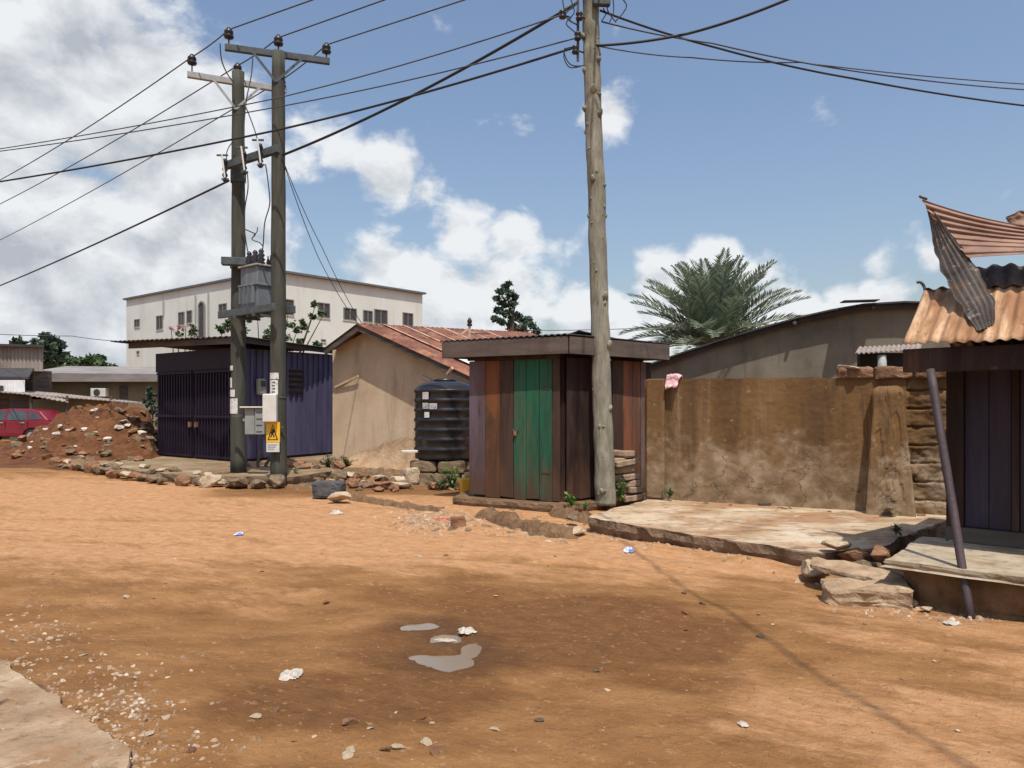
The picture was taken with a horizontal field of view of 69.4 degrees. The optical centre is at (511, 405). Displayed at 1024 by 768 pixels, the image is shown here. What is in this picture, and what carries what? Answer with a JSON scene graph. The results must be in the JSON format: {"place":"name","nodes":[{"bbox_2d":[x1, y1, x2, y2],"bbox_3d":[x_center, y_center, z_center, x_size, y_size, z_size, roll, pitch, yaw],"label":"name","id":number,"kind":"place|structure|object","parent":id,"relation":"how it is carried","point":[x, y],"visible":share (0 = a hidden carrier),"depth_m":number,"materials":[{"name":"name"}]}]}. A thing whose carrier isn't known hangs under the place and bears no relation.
{"place":"outdoors","nodes":[
{"label":"outdoors","id":0,"kind":"place"},
{"bbox_2d":[0,344,51,438],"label":"tin building","id":1,"kind":"structure","parent":0,"point":[21,367],"depth_m":35.97,"materials":[{"name":"metal"}]},
{"bbox_2d":[0,659,132,767],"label":"pavement","id":2,"kind":"structure","parent":0,"point":[64,736],"depth_m":3.46,"materials":[{"name":"concrete"}]},
{"bbox_2d":[43,366,156,428],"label":"long building","id":3,"kind":"structure","parent":0,"point":[127,383],"depth_m":42.00,"materials":[{"name":"white paint"}]},
{"bbox_2d":[119,386,127,406],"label":"door","id":4,"kind":"structure","parent":3,"relation":"in","point":[123,390],"depth_m":41.94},
{"bbox_2d":[99,454,332,485],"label":"pavement","id":5,"kind":"structure","parent":0,"point":[187,466],"depth_m":16.80,"materials":[{"name":"concrete"}]},
{"bbox_2d":[110,336,332,460],"bbox_3d":[-8.347,-0.232,21.730,7.406,3.321,4.140,0,0,35],"label":"purple kiosk","id":6,"kind":"object","parent":5,"relation":"on","point":[193,403],"visible":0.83,"depth_m":20.22,"materials":[{"name":"paint"}]},
{"bbox_2d":[157,371,193,456],"bbox_3d":[-9.375,0.225,20.525,1.832,2.310,0.116,0,0,37],"label":"door","id":7,"kind":"structure","parent":6,"relation":"in","point":[175,416],"depth_m":20.52,"materials":[{"name":"purple paint"}]},
{"bbox_2d":[194,369,230,459],"bbox_3d":[-7.760,0.225,19.313,1.957,2.310,0.116,0,0,37],"label":"door","id":8,"kind":"structure","parent":6,"relation":"in","point":[212,424],"depth_m":19.36,"materials":[{"name":"purple paint"}]},
{"bbox_2d":[256,378,265,394],"bbox_3d":[-6.476,-0.484,19.110,0.150,0.433,0.272,0,0,27],"label":"meter box","id":9,"kind":"object","parent":6,"relation":"attached to","point":[260,386],"visible":0.91,"depth_m":19.02,"materials":[{"name":"grey paint"}]},
{"bbox_2d":[289,368,302,393],"bbox_3d":[-5.942,-0.671,20.315,0.065,0.682,0.521,0,0,27],"label":"window","id":10,"kind":"structure","parent":6,"relation":"in","point":[295,375],"depth_m":20.30,"materials":[{"name":"purple paint"}]},
{"bbox_2d":[187,54,286,472],"bbox_3d":[-5.857,-2.919,15.796,1.998,8.821,0.336,0,0,-28],"label":"utility pole","id":11,"kind":"object","parent":5,"relation":"on","point":[238,456],"visible":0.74,"depth_m":15.68,"materials":[{"name":"wood"}]},
{"bbox_2d":[0,180,229,285],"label":"power line","id":12,"kind":"object","parent":11,"relation":"attached to","point":[194,197],"visible":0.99,"depth_m":19.28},
{"bbox_2d":[233,406,265,434],"bbox_3d":[-5.280,0.305,15.188,1.003,0.575,0.304,0,0,0],"label":"meter box","id":13,"kind":"object","parent":11,"relation":"attached to","point":[255,424],"visible":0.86,"depth_m":15.12,"materials":[{"name":"grey paint"}]},
{"bbox_2d":[245,408,254,434],"bbox_3d":[-5.370,0.323,15.200,0.200,0.540,0.160,0,0,-3],"label":"door","id":14,"kind":"structure","parent":13,"relation":"in","point":[249,412],"depth_m":15.12,"materials":[{"name":"grey paint"}]},
{"bbox_2d":[255,408,265,434],"bbox_3d":[-5.165,0.323,15.188,0.190,0.540,0.160,0,0,-6],"label":"door","id":15,"kind":"structure","parent":13,"relation":"in","point":[260,425],"depth_m":15.11,"materials":[{"name":"grey paint"}]},
{"bbox_2d":[438,460,465,472],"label":"concrete block","id":16,"kind":"structure","parent":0,"point":[460,464],"depth_m":14.88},
{"bbox_2d":[0,439,1023,767],"bbox_3d":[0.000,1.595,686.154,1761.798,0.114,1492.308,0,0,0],"label":"ground","id":17,"kind":"structure","parent":0,"point":[100,545],"depth_m":4.96,"materials":[{"name":"soil"}]},
{"bbox_2d":[0,409,59,439],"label":"parked car","id":18,"kind":"object","parent":17,"relation":"on","point":[16,422],"visible":0.44,"depth_m":31.08,"materials":[{"name":"red paint"}]},
{"bbox_2d":[9,331,71,369],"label":"broad tree","id":19,"kind":"object","parent":17,"relation":"on","point":[54,355],"visible":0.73,"depth_m":61.49,"materials":[{"name":"green plant"}]},
{"bbox_2d":[0,390,141,439],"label":"rusty shed","id":20,"kind":"structure","parent":17,"relation":"on","point":[41,400],"depth_m":34.00,"materials":[{"name":"metal"}]},
{"bbox_2d":[0,402,160,470],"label":"dirt mound","id":21,"kind":"object","parent":17,"relation":"on","point":[104,423],"visible":0.42,"depth_m":21.45,"materials":[{"name":"soil"}]},
{"bbox_2d":[142,386,156,426],"bbox_3d":[-12.242,0.409,25.205,0.912,2.184,1.308,0,0,13],"label":"creeper","id":22,"kind":"object","parent":21,"relation":"on","point":[150,402],"visible":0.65,"depth_m":25.18,"materials":[{"name":"green plant"}]},
{"bbox_2d":[1,652,159,767],"bbox_3d":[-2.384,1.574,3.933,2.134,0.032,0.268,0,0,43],"label":"gravel","id":23,"kind":"structure","parent":17,"relation":"on","point":[91,712],"depth_m":3.76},
{"bbox_2d":[57,353,120,366],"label":"broad tree","id":24,"kind":"object","parent":17,"relation":"on","point":[97,359],"visible":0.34,"depth_m":53.81,"materials":[{"name":"green plant"}]},
{"bbox_2d":[84,460,100,472],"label":"stone","id":25,"kind":"object","parent":17,"relation":"on","point":[89,465],"visible":0.6,"depth_m":17.59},
{"bbox_2d":[0,601,261,767],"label":"gravel","id":26,"kind":"structure","parent":17,"relation":"on","point":[136,696],"depth_m":3.95,"materials":[{"name":"gravel"}]},
{"bbox_2d":[175,475,190,485],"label":"stone","id":27,"kind":"object","parent":17,"relation":"on","point":[185,480],"visible":0.84,"depth_m":14.64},
{"bbox_2d":[168,324,199,351],"bbox_3d":[-11.105,-0.593,25.048,0.962,4.393,0.592,0,0,-40],"label":"garden shrub","id":28,"kind":"object","parent":17,"relation":"on","point":[192,330],"visible":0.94,"depth_m":25.00,"materials":[{"name":"green plant"}]},
{"bbox_2d":[198,475,221,487],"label":"stone","id":29,"kind":"object","parent":17,"relation":"on","point":[208,481],"visible":0.99,"depth_m":14.41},
{"bbox_2d":[228,476,247,488],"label":"stone","id":30,"kind":"object","parent":17,"relation":"on","point":[239,482],"visible":0.98,"depth_m":14.20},
{"bbox_2d":[215,299,326,352],"bbox_3d":[-8.293,-1.005,25.418,3.786,5.247,1.213,0,0,-4],"label":"garden shrub","id":31,"kind":"object","parent":17,"relation":"on","point":[296,330],"visible":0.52,"depth_m":25.49,"materials":[{"name":"green plant"}]},
{"bbox_2d":[123,271,425,366],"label":"apartment building","id":32,"kind":"structure","parent":17,"relation":"on","point":[153,315],"depth_m":58.08,"materials":[{"name":"paint"}]},
{"bbox_2d":[198,301,205,336],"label":"arched window","id":33,"kind":"structure","parent":32,"relation":"in","point":[201,305],"depth_m":57.90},
{"bbox_2d":[318,302,329,318],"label":"window","id":34,"kind":"structure","parent":32,"relation":"in","point":[323,306],"depth_m":55.05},
{"bbox_2d":[343,307,356,321],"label":"window","id":35,"kind":"structure","parent":32,"relation":"in","point":[347,316],"depth_m":56.76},
{"bbox_2d":[362,310,372,323],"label":"window","id":36,"kind":"structure","parent":32,"relation":"in","point":[367,314],"depth_m":58.06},
{"bbox_2d":[374,309,387,324],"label":"window","id":37,"kind":"structure","parent":32,"relation":"in","point":[380,316],"depth_m":59.05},
{"bbox_2d":[402,312,412,326],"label":"window","id":38,"kind":"structure","parent":32,"relation":"in","point":[407,318],"depth_m":61.20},
{"bbox_2d":[268,474,285,487],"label":"stone","id":39,"kind":"object","parent":17,"relation":"on","point":[277,481],"visible":1,"depth_m":14.31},
{"bbox_2d":[224,27,330,485],"bbox_3d":[-4.703,-2.923,14.900,2.075,9.108,0.331,0,0,-21],"label":"utility pole","id":40,"kind":"object","parent":17,"relation":"on","point":[278,460],"visible":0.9,"depth_m":14.79,"materials":[{"name":"wood"}]},
{"bbox_2d":[0,0,312,179],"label":"power line","id":41,"kind":"object","parent":40,"relation":"attached to","point":[166,75],"visible":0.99,"depth_m":16.05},
{"bbox_2d":[0,0,384,203],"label":"power line","id":42,"kind":"object","parent":40,"relation":"attached to","point":[208,84],"visible":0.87,"depth_m":16.70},
{"bbox_2d":[0,0,464,239],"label":"power line","id":43,"kind":"object","parent":40,"relation":"attached to","point":[256,95],"visible":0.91,"depth_m":16.35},
{"bbox_2d":[216,138,279,181],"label":"fuse beam","id":44,"kind":"structure","parent":40,"relation":"attached to","point":[260,154],"depth_m":15.04,"materials":[{"name":"metal"}]},
{"bbox_2d":[218,303,295,320],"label":"transformer platform","id":45,"kind":"structure","parent":40,"relation":"attached to","point":[257,312],"depth_m":15.08,"materials":[{"name":"metal"}]},
{"bbox_2d":[221,248,270,307],"bbox_3d":[-5.455,-2.606,15.385,1.244,1.192,0.653,0,0,31],"label":"transformer","id":46,"kind":"object","parent":45,"relation":"on","point":[254,287],"visible":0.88,"depth_m":15.08,"materials":[{"name":"paint"}]},
{"bbox_2d":[262,394,277,421],"bbox_3d":[-4.781,0.048,14.620,0.270,0.560,0.180,0,0,-7],"label":"meter box","id":47,"kind":"object","parent":40,"relation":"attached to","point":[269,407],"visible":1,"depth_m":14.53,"materials":[{"name":"white paint"}]},
{"bbox_2d":[266,422,283,451],"bbox_3d":[-4.716,0.623,14.686,0.350,0.595,0.078,0,0,0],"label":"warning sign","id":48,"kind":"object","parent":40,"relation":"attached to","point":[272,431],"visible":1,"depth_m":14.65,"materials":[{"name":"metal"}]},
{"bbox_2d":[281,157,356,321],"bbox_3d":[-4.378,-3.551,16.951,0.179,2.859,4.373,0,0,8],"label":"power line","id":49,"kind":"object","parent":40,"relation":"attached to","point":[311,240],"visible":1,"depth_m":16.47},
{"bbox_2d":[285,166,361,322],"bbox_3d":[-4.317,-3.557,16.999,0.140,2.848,4.484,0,0,9],"label":"power line","id":50,"kind":"object","parent":40,"relation":"attached to","point":[320,244],"visible":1,"depth_m":16.97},
{"bbox_2d":[279,668,302,680],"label":"litter","id":51,"kind":"object","parent":17,"relation":"on","point":[287,674],"visible":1,"depth_m":4.34,"materials":[{"name":"paper"}]},
{"bbox_2d":[311,480,345,497],"bbox_3d":[-3.186,1.456,12.857,0.552,0.315,0.364,0,0,8],"label":"concrete block","id":52,"kind":"object","parent":17,"relation":"on","point":[323,489],"depth_m":12.70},
{"bbox_2d":[330,469,346,479],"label":"stone","id":53,"kind":"object","parent":17,"relation":"on","point":[337,474],"visible":0.87,"depth_m":15.91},
{"bbox_2d":[327,491,350,502],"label":"stone","id":54,"kind":"object","parent":17,"relation":"on","point":[335,497],"visible":1,"depth_m":12.10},
{"bbox_2d":[348,492,441,511],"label":"broken kerb","id":55,"kind":"structure","parent":17,"relation":"on","point":[357,497],"depth_m":11.75,"materials":[{"name":"concrete"}]},
{"bbox_2d":[402,467,419,484],"bbox_3d":[-2.042,1.425,14.999,0.326,0.357,0.328,0,0,-24],"label":"rock","id":56,"kind":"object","parent":17,"relation":"on","point":[410,475],"depth_m":14.86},
{"bbox_2d":[248,467,586,535],"bbox_3d":[-2.778,1.576,15.732,7.022,0.110,13.811,0,0,-8],"label":"rubble","id":57,"kind":"object","parent":17,"relation":"on","point":[360,470],"visible":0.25,"depth_m":15.03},
{"bbox_2d":[417,472,435,484],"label":"concrete block","id":58,"kind":"structure","parent":17,"relation":"on","point":[424,477],"depth_m":14.90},
{"bbox_2d":[410,460,437,472],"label":"concrete block","id":59,"kind":"structure","parent":58,"relation":"on","point":[429,466],"depth_m":14.96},
{"bbox_2d":[372,505,484,542],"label":"gravel","id":60,"kind":"structure","parent":17,"relation":"on","point":[416,518],"depth_m":10.15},
{"bbox_2d":[323,323,535,469],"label":"tan house","id":61,"kind":"structure","parent":17,"relation":"on","point":[381,372],"depth_m":19.22,"materials":[{"name":"paint"}]},
{"bbox_2d":[457,318,489,338],"bbox_3d":[-0.956,-1.882,18.539,0.848,0.640,0.164,0,0,-13],"label":"service mast","id":62,"kind":"object","parent":61,"relation":"attached to","point":[469,324],"visible":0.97,"depth_m":18.47,"materials":[{"name":"metal"}]},
{"bbox_2d":[429,745,445,756],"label":"stone","id":63,"kind":"object","parent":17,"relation":"on","point":[435,750],"visible":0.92,"depth_m":3.37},
{"bbox_2d":[400,623,481,671],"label":"water","id":64,"kind":"structure","parent":17,"relation":"on","point":[464,660],"depth_m":4.76,"materials":[{"name":"grey liquid"}]},
{"bbox_2d":[433,472,460,482],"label":"concrete block","id":65,"kind":"structure","parent":17,"relation":"on","point":[438,475],"depth_m":14.78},
{"bbox_2d":[442,462,463,488],"bbox_3d":[-1.111,1.335,13.947,0.452,0.536,0.484,0,0,0],"label":"weed","id":66,"kind":"object","parent":17,"relation":"on","point":[451,480],"visible":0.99,"depth_m":13.88,"materials":[{"name":"green plant"}]},
{"bbox_2d":[450,516,465,528],"bbox_3d":[-0.702,1.524,9.669,0.184,0.165,0.160,0,0,-29],"label":"concrete block","id":67,"kind":"object","parent":17,"relation":"on","point":[456,522],"depth_m":9.61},
{"bbox_2d":[460,474,468,492],"bbox_3d":[-0.795,1.395,12.900,0.221,0.410,0.160,0,0,-11],"label":"jerrycan","id":68,"kind":"object","parent":17,"relation":"on","point":[464,483],"visible":0.54,"depth_m":12.82,"materials":[{"name":"yellow plastic"}]},
{"bbox_2d":[36,410,960,751],"bbox_3d":[-5.071,0.874,15.720,8.986,1.507,28.210,0,0,-34],"label":"rubble","id":69,"kind":"object","parent":17,"relation":"on","point":[262,570],"visible":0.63,"depth_m":5.56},
{"bbox_2d":[490,280,541,334],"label":"slender tree","id":70,"kind":"object","parent":17,"relation":"on","point":[509,301],"visible":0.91,"depth_m":43.73,"materials":[{"name":"green plant"}]},
{"bbox_2d":[475,507,581,538],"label":"broken kerb","id":71,"kind":"structure","parent":17,"relation":"on","point":[511,520],"depth_m":9.44,"materials":[{"name":"concrete"}]},
{"bbox_2d":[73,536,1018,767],"bbox_3d":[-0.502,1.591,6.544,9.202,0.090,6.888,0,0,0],"label":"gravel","id":72,"kind":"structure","parent":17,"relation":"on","point":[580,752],"depth_m":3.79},
{"bbox_2d":[452,491,644,511],"bbox_3d":[0.542,1.565,12.559,3.087,0.170,2.857,0,0,-44],"label":"kiosk base","id":73,"kind":"object","parent":17,"relation":"on","point":[465,498],"visible":0.38,"depth_m":11.49,"materials":[{"name":"concrete"}]},
{"bbox_2d":[440,330,670,501],"bbox_3d":[0.769,0.172,12.325,3.299,2.657,2.147,0,0,-41],"label":"green kiosk","id":74,"kind":"object","parent":73,"relation":"on","point":[530,420],"visible":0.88,"depth_m":11.61,"materials":[{"name":"red wood"}]},
{"bbox_2d":[514,359,551,501],"bbox_3d":[0.325,0.379,11.491,0.660,2.199,0.027,0,0,29],"label":"door","id":75,"kind":"structure","parent":74,"relation":"in","point":[532,404],"depth_m":11.47,"materials":[{"name":"green wood"}]},
{"bbox_2d":[547,506,592,523],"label":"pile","id":76,"kind":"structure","parent":17,"relation":"on","point":[563,513],"depth_m":10.53,"materials":[{"name":"soil"}]},
{"bbox_2d":[559,0,626,505],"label":"wooden pole","id":77,"kind":"object","parent":17,"relation":"on","point":[604,475],"visible":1,"depth_m":11.33,"materials":[{"name":"brown wood"}]},
{"bbox_2d":[0,15,558,148],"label":"power line","id":78,"kind":"object","parent":77,"relation":"attached to","point":[305,90],"visible":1,"depth_m":13.50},
{"bbox_2d":[0,48,571,181],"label":"power line","id":79,"kind":"object","parent":77,"relation":"attached to","point":[420,93],"visible":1,"depth_m":13.36,"materials":[{"name":"rubber"}]},
{"bbox_2d":[0,38,573,151],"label":"power line","id":80,"kind":"object","parent":77,"relation":"attached to","point":[308,100],"visible":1,"depth_m":13.51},
{"bbox_2d":[282,1,576,155],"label":"power line","id":81,"kind":"object","parent":77,"relation":"attached to","point":[435,83],"visible":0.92,"depth_m":12.75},
{"bbox_2d":[596,0,788,46],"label":"power line","id":82,"kind":"object","parent":77,"relation":"attached to","point":[698,30],"visible":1,"depth_m":10.95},
{"bbox_2d":[600,9,1023,106],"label":"power line","id":83,"kind":"object","parent":77,"relation":"attached to","point":[753,57],"visible":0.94,"depth_m":12.76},
{"bbox_2d":[601,21,1023,89],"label":"power line","id":84,"kind":"object","parent":77,"relation":"attached to","point":[805,62],"visible":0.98,"depth_m":12.57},
{"bbox_2d":[602,47,1023,84],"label":"power line","id":85,"kind":"object","parent":77,"relation":"attached to","point":[812,63],"visible":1,"depth_m":12.56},
{"bbox_2d":[618,247,811,354],"bbox_3d":[6.530,-1.604,23.448,6.171,6.408,6.026,0,0,0],"label":"date palm","id":86,"kind":"object","parent":17,"relation":"on","point":[715,309],"visible":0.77,"depth_m":22.55,"materials":[{"name":"green plant"}]},
{"bbox_2d":[485,527,1000,626],"bbox_3d":[2.076,1.588,7.849,2.350,0.126,5.821,0,0,-42],"label":"rubble","id":87,"kind":"object","parent":17,"relation":"on","point":[952,618],"visible":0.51,"depth_m":5.88,"materials":[{"name":"stone"}]},
{"bbox_2d":[645,376,945,516],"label":"boundary wall","id":88,"kind":"structure","parent":17,"relation":"on","point":[868,445],"depth_m":10.32,"materials":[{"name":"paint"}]},
{"bbox_2d":[665,374,682,389],"bbox_3d":[2.447,-0.360,11.117,0.241,0.255,0.309,0,0,27],"label":"cloth","id":89,"kind":"object","parent":88,"relation":"hanging from","point":[672,380],"visible":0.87,"depth_m":11.03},
{"bbox_2d":[836,366,873,377],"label":"laterite block","id":90,"kind":"structure","parent":88,"relation":"on","point":[862,372],"depth_m":9.97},
{"bbox_2d":[873,366,911,378],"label":"laterite block","id":91,"kind":"structure","parent":88,"relation":"on","point":[883,372],"depth_m":9.78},
{"bbox_2d":[913,372,945,377],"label":"laterite block","id":92,"kind":"structure","parent":88,"relation":"on","point":[924,375],"depth_m":9.60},
{"bbox_2d":[651,299,950,378],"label":"grey hall","id":93,"kind":"structure","parent":17,"relation":"on","point":[823,344],"depth_m":14.26,"materials":[{"name":"paint"}]},
{"bbox_2d":[801,559,829,577],"bbox_3d":[2.818,1.538,6.880,0.253,0.163,0.295,11,8,-22],"label":"stone","id":94,"kind":"object","parent":17,"relation":"on","point":[807,571],"visible":0.77,"depth_m":6.81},
{"bbox_2d":[820,578,913,609],"bbox_3d":[2.889,1.543,6.029,0.671,0.245,0.351,0,0,16],"label":"broken slab","id":95,"kind":"object","parent":17,"relation":"on","point":[895,593],"depth_m":5.92,"materials":[{"name":"concrete"}]},
{"bbox_2d":[810,557,905,580],"bbox_3d":[2.995,1.447,6.421,0.762,0.144,0.304,0,0,32],"label":"broken slab","id":96,"kind":"object","parent":95,"relation":"on","point":[845,568],"depth_m":6.40,"materials":[{"name":"concrete"}]},
{"bbox_2d":[855,343,921,375],"bbox_3d":[5.977,0.289,11.742,0.907,2.622,1.352,0,0,30],"label":"roof shelter","id":97,"kind":"object","parent":17,"relation":"on","point":[866,357],"visible":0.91,"depth_m":11.90,"materials":[{"name":"metal"}]},
{"bbox_2d":[926,368,974,618],"bbox_3d":[3.466,0.664,5.851,0.067,1.952,0.766,0,0,7],"label":"prop pole","id":98,"kind":"object","parent":17,"relation":"on","point":[949,489],"visible":0.94,"depth_m":5.83,"materials":[{"name":"paint"}]},
{"bbox_2d":[881,526,1023,620],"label":"porch","id":99,"kind":"object","parent":17,"relation":"on","point":[934,574],"visible":0.84,"depth_m":5.77,"materials":[{"name":"concrete"}]},
{"bbox_2d":[870,545,891,561],"bbox_3d":[3.295,1.331,6.592,0.164,0.156,0.287,0,0,32],"label":"stone","id":100,"kind":"object","parent":99,"relation":"on","point":[879,553],"visible":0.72,"depth_m":6.53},
{"bbox_2d":[903,195,1023,548],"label":"rusty shop","id":101,"kind":"structure","parent":99,"relation":"on","point":[972,315],"depth_m":6.50,"materials":[{"name":"purple paint"}]},
{"bbox_2d":[0,0,1023,366],"label":"sky","id":102,"kind":"structure","parent":0,"point":[454,194],"materials":[{"name":"blue"}]},
{"bbox_2d":[588,499,945,565],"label":"pavement","id":103,"kind":"structure","parent":0,"point":[795,536],"depth_m":8.68,"materials":[{"name":"concrete"}]},
{"bbox_2d":[622,493,644,501],"bbox_3d":[1.908,1.451,11.736,0.347,0.136,0.309,0,0,-11],"label":"brick","id":104,"kind":"object","parent":103,"relation":"on","point":[635,497],"visible":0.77,"depth_m":11.60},
{"bbox_2d":[626,485,644,492],"bbox_3d":[1.946,1.327,11.720,0.306,0.104,0.205,0,0,-29],"label":"brick","id":105,"kind":"object","parent":104,"relation":"on","point":[637,489],"visible":0.87,"depth_m":11.63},
{"bbox_2d":[820,539,851,549],"bbox_3d":[3.139,1.345,7.129,0.276,0.096,0.290,5,-8,9],"label":"stone","id":106,"kind":"object","parent":103,"relation":"on","point":[837,544],"visible":1,"depth_m":7.07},
{"bbox_2d":[837,547,868,561],"bbox_3d":[3.285,1.436,7.096,0.268,0.143,0.212,-12,8,-4],"label":"stone","id":107,"kind":"object","parent":103,"relation":"on","point":[854,554],"visible":0.85,"depth_m":7.03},
{"bbox_3d":[-0.911,1.481,15.201,0.546,0.265,0.397,0,0,0],"label":"concrete block","id":108,"kind":"object","parent":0,"visible":0},
{"bbox_2d":[456,459,468,471],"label":"concrete block","id":109,"kind":"structure","parent":108,"relation":"on","point":[467,465],"depth_m":15.22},
{"bbox_2d":[414,378,468,459],"bbox_3d":[-1.409,0.262,15.495,1.290,1.677,1.300,0,0,0],"label":"water tank","id":110,"kind":"object","parent":109,"relation":"on","point":[441,418],"visible":0.88,"depth_m":14.94,"materials":[{"name":"plastic"}]},
{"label":"brick","id":111,"kind":"object","parent":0,"visible":0},
{"bbox_2d":[615,479,639,487],"bbox_3d":[1.819,1.240,11.728,0.404,0.150,0.201,0,0,-7],"label":"brick","id":112,"kind":"object","parent":111,"relation":"on","point":[632,483],"visible":0.7,"depth_m":11.64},
{"bbox_2d":[615,473,622,480],"bbox_3d":[1.717,1.138,11.779,0.367,0.112,0.209,0,0,-15],"label":"brick","id":113,"kind":"object","parent":112,"relation":"on","point":[617,476],"visible":0.37,"depth_m":11.67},
{"bbox_2d":[615,465,634,473],"bbox_3d":[1.732,1.009,11.773,0.426,0.150,0.224,0,0,-9],"label":"brick","id":114,"kind":"object","parent":113,"relation":"on","point":[624,469],"visible":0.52,"depth_m":11.67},
{"bbox_2d":[615,457,640,467],"bbox_3d":[1.804,0.895,11.702,0.465,0.147,0.203,0,0,-27],"label":"brick","id":115,"kind":"object","parent":114,"relation":"on","point":[629,461],"visible":0.81,"depth_m":11.61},
{"bbox_2d":[614,450,635,456],"bbox_3d":[1.767,0.760,11.764,0.386,0.104,0.186,0,0,23],"label":"brick","id":116,"kind":"object","parent":115,"relation":"on","point":[627,453],"visible":0.8,"depth_m":11.67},
{"bbox_2d":[620,472,640,480],"bbox_3d":[1.867,1.124,11.748,0.327,0.109,0.224,0,0,-29],"label":"brick","id":117,"kind":"object","parent":113,"relation":"on","point":[629,476],"visible":0.98,"depth_m":11.65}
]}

